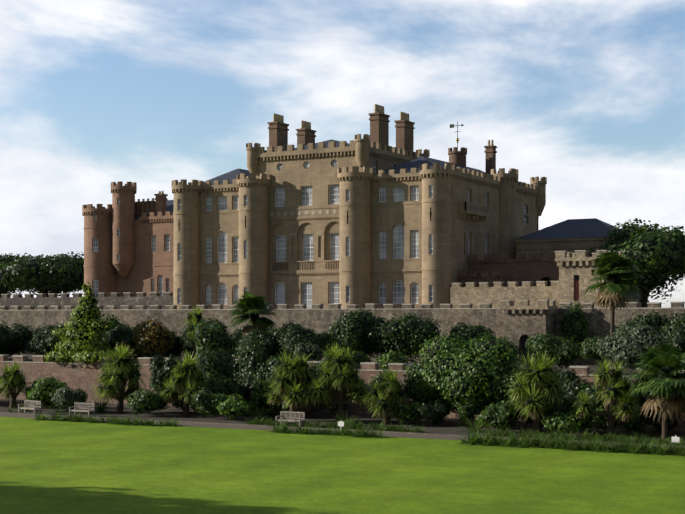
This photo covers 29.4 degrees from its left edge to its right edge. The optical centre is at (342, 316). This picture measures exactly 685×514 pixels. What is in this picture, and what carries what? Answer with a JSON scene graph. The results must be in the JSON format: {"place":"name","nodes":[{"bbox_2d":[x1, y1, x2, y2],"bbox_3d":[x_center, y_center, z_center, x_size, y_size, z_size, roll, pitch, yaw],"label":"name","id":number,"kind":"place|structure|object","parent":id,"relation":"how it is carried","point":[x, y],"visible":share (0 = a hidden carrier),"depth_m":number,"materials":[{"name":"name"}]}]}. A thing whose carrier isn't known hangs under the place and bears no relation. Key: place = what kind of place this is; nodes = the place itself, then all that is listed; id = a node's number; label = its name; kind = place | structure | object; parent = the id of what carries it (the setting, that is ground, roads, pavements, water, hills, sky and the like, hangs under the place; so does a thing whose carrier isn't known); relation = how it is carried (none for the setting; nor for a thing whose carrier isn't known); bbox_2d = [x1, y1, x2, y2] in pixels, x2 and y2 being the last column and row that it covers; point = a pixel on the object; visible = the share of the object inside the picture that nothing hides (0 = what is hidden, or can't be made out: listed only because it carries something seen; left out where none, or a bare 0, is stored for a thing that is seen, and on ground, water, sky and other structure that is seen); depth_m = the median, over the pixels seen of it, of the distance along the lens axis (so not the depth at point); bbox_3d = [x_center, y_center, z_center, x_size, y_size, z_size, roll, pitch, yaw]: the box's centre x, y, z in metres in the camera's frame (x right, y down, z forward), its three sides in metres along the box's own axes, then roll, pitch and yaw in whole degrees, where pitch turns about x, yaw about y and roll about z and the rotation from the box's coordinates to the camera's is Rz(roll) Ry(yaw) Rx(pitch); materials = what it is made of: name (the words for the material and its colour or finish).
{"place":"outdoors","nodes":[
{"label":"outdoors","id":0,"kind":"place"},
{"bbox_2d":[0,293,173,309],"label":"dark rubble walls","id":1,"kind":"structure","parent":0,"point":[63,300],"depth_m":161.18,"materials":[{"name":"grey stone"}]},
{"bbox_2d":[82,121,594,363],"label":"castle","id":2,"kind":"structure","parent":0,"point":[140,265],"depth_m":167.57,"materials":[{"name":"brown stone"}]},
{"bbox_2d":[270,209,336,278],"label":"castle cap","id":3,"kind":"object","parent":2,"relation":"attached to","point":[313,212],"visible":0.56,"depth_m":143.02,"materials":[{"name":"beige stone"}]},
{"bbox_2d":[135,139,484,218],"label":"roof","id":4,"kind":"structure","parent":2,"relation":"on","point":[408,166],"depth_m":146.32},
{"bbox_2d":[93,159,526,308],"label":"windows","id":5,"kind":"structure","parent":2,"relation":"attached to","point":[310,238],"depth_m":143.06,"materials":[{"name":"grey glass"}]},
{"bbox_2d":[138,104,493,200],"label":"chimney pots","id":6,"kind":"object","parent":2,"relation":"on","point":[377,109],"visible":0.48,"depth_m":149.95,"materials":[{"name":"brown ceramic"}]},
{"bbox_2d":[172,134,546,308],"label":"castle","id":7,"kind":"structure","parent":2,"relation":"attached to","point":[443,216],"depth_m":142.51,"materials":[{"name":"beige stone"}]},
{"bbox_2d":[267,112,496,173],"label":"chimney","id":8,"kind":"object","parent":2,"relation":"attached to","point":[379,129],"visible":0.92,"depth_m":149.25,"materials":[{"name":"brown stone"}]},
{"bbox_2d":[0,417,684,513],"bbox_3d":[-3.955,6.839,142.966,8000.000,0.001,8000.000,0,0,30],"label":"lawn","id":9,"kind":"structure","parent":0,"point":[49,466],"depth_m":56.48,"materials":[{"name":"green plant"}]},
{"bbox_2d":[0,287,649,307],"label":"trunks","id":10,"kind":"object","parent":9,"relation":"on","point":[644,302],"visible":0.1,"depth_m":134.07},
{"bbox_2d":[338,420,343,434],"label":"sign","id":11,"kind":"object","parent":9,"relation":"on","point":[340,423],"visible":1,"depth_m":75.30,"materials":[{"name":"white"}]},
{"bbox_2d":[0,412,683,447],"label":"path kerb","id":12,"kind":"structure","parent":9,"relation":"on","point":[297,428],"depth_m":79.97,"materials":[{"name":"grey stone"}]},
{"bbox_2d":[0,354,684,444],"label":"bed soil","id":13,"kind":"structure","parent":9,"relation":"on","point":[449,426],"depth_m":86.55,"materials":[{"name":"brown soil"}]},
{"bbox_2d":[18,400,40,413],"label":"bench","id":14,"kind":"object","parent":13,"relation":"on","point":[32,405],"visible":0.92,"depth_m":91.59,"materials":[{"name":"grey wood"}]},
{"bbox_2d":[40,282,114,364],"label":"lime foliage","id":15,"kind":"object","parent":13,"relation":"on","point":[83,353],"visible":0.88,"depth_m":105.49,"materials":[{"name":"green plant"}]},
{"bbox_2d":[69,402,94,415],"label":"bench","id":16,"kind":"object","parent":13,"relation":"on","point":[77,406],"visible":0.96,"depth_m":89.07,"materials":[{"name":"grey wood"}]},
{"bbox_2d":[112,317,174,362],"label":"shrub","id":17,"kind":"object","parent":13,"relation":"on","point":[141,338],"visible":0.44,"depth_m":105.49,"materials":[{"name":"plant"}]},
{"bbox_2d":[130,319,176,357],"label":"shrub","id":18,"kind":"object","parent":13,"relation":"on","point":[140,336],"visible":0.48,"depth_m":105.67,"materials":[{"name":"plant"}]},
{"bbox_2d":[275,411,304,425],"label":"bench","id":19,"kind":"object","parent":13,"relation":"on","point":[294,417],"visible":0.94,"depth_m":80.80,"materials":[{"name":"grey wood"}]},
{"bbox_2d":[26,302,620,434],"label":"bushes","id":20,"kind":"object","parent":13,"relation":"on","point":[419,418],"visible":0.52,"depth_m":82.41,"materials":[{"name":"green plant"}]},
{"bbox_2d":[8,290,667,439],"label":"tree trunks","id":21,"kind":"object","parent":13,"relation":"on","point":[340,400],"visible":0.33,"depth_m":83.75,"materials":[{"name":"brown plant"}]},
{"bbox_2d":[0,305,644,422],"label":"cabbage palm foliage","id":22,"kind":"object","parent":21,"relation":"attached to","point":[541,363],"visible":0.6,"depth_m":83.20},
{"bbox_2d":[4,289,684,424],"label":"dry foliage","id":23,"kind":"object","parent":21,"relation":"attached to","point":[671,406],"visible":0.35,"depth_m":81.86,"materials":[{"name":"brown plant"}]},
{"bbox_2d":[227,249,684,398],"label":"palm fronds","id":24,"kind":"object","parent":21,"relation":"attached to","point":[655,360],"visible":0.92,"depth_m":93.13,"materials":[{"name":"green plant"}]},
{"bbox_2d":[0,356,684,427],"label":"red rubble walls","id":25,"kind":"structure","parent":13,"relation":"on","point":[76,376],"depth_m":103.56,"materials":[{"name":"brown stone"}]},
{"bbox_2d":[7,398,684,455],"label":"grass border","id":26,"kind":"object","parent":13,"relation":"on","point":[599,445],"visible":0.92,"depth_m":73.12,"materials":[{"name":"green plant"}]},
{"bbox_2d":[672,435,679,442],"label":"sign","id":27,"kind":"object","parent":9,"relation":"on","point":[675,438],"visible":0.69,"depth_m":65.69,"materials":[{"name":"white"}]},
{"bbox_2d":[0,218,684,435],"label":"foliage","id":28,"kind":"object","parent":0,"point":[611,278],"depth_m":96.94,"materials":[{"name":"green plant"}]},
{"bbox_2d":[0,303,684,365],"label":"rubble terrace walls","id":29,"kind":"structure","parent":0,"point":[515,326],"depth_m":119.74,"materials":[{"name":"stone"}]},
{"bbox_2d":[0,250,684,376],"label":"wall caps","id":30,"kind":"object","parent":29,"relation":"on","point":[374,363],"visible":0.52,"depth_m":118.98,"materials":[{"name":"grey stone"}]},
{"bbox_2d":[458,252,591,286],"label":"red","id":31,"kind":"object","parent":29,"relation":"on","point":[519,269],"visible":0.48,"depth_m":134.56,"materials":[{"name":"brown stone"}]},
{"bbox_2d":[450,251,622,313],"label":"rubble walls","id":32,"kind":"structure","parent":29,"relation":"on","point":[579,263],"depth_m":123.45,"materials":[{"name":"beige stone"}]},
{"bbox_2d":[575,280,578,300],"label":"tower door","id":33,"kind":"structure","parent":32,"relation":"attached to","point":[576,290],"depth_m":121.44,"materials":[{"name":"brown wood"}]},
{"bbox_2d":[515,236,641,307],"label":"slate building","id":34,"kind":"structure","parent":29,"relation":"on","point":[529,247],"depth_m":141.21,"materials":[{"name":"stone"}]},
{"bbox_2d":[514,218,619,239],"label":"roof","id":35,"kind":"structure","parent":34,"relation":"attached to","point":[580,228],"depth_m":142.53,"materials":[{"name":"grey tile"}]},
{"bbox_2d":[0,414,684,448],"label":"path","id":36,"kind":"structure","parent":0,"point":[271,429],"depth_m":79.64,"materials":[{"name":"grey gravel"}]},
{"bbox_2d":[0,0,684,307],"label":"sky","id":37,"kind":"structure","parent":0,"point":[587,97],"materials":[{"name":"blue"}]}
]}

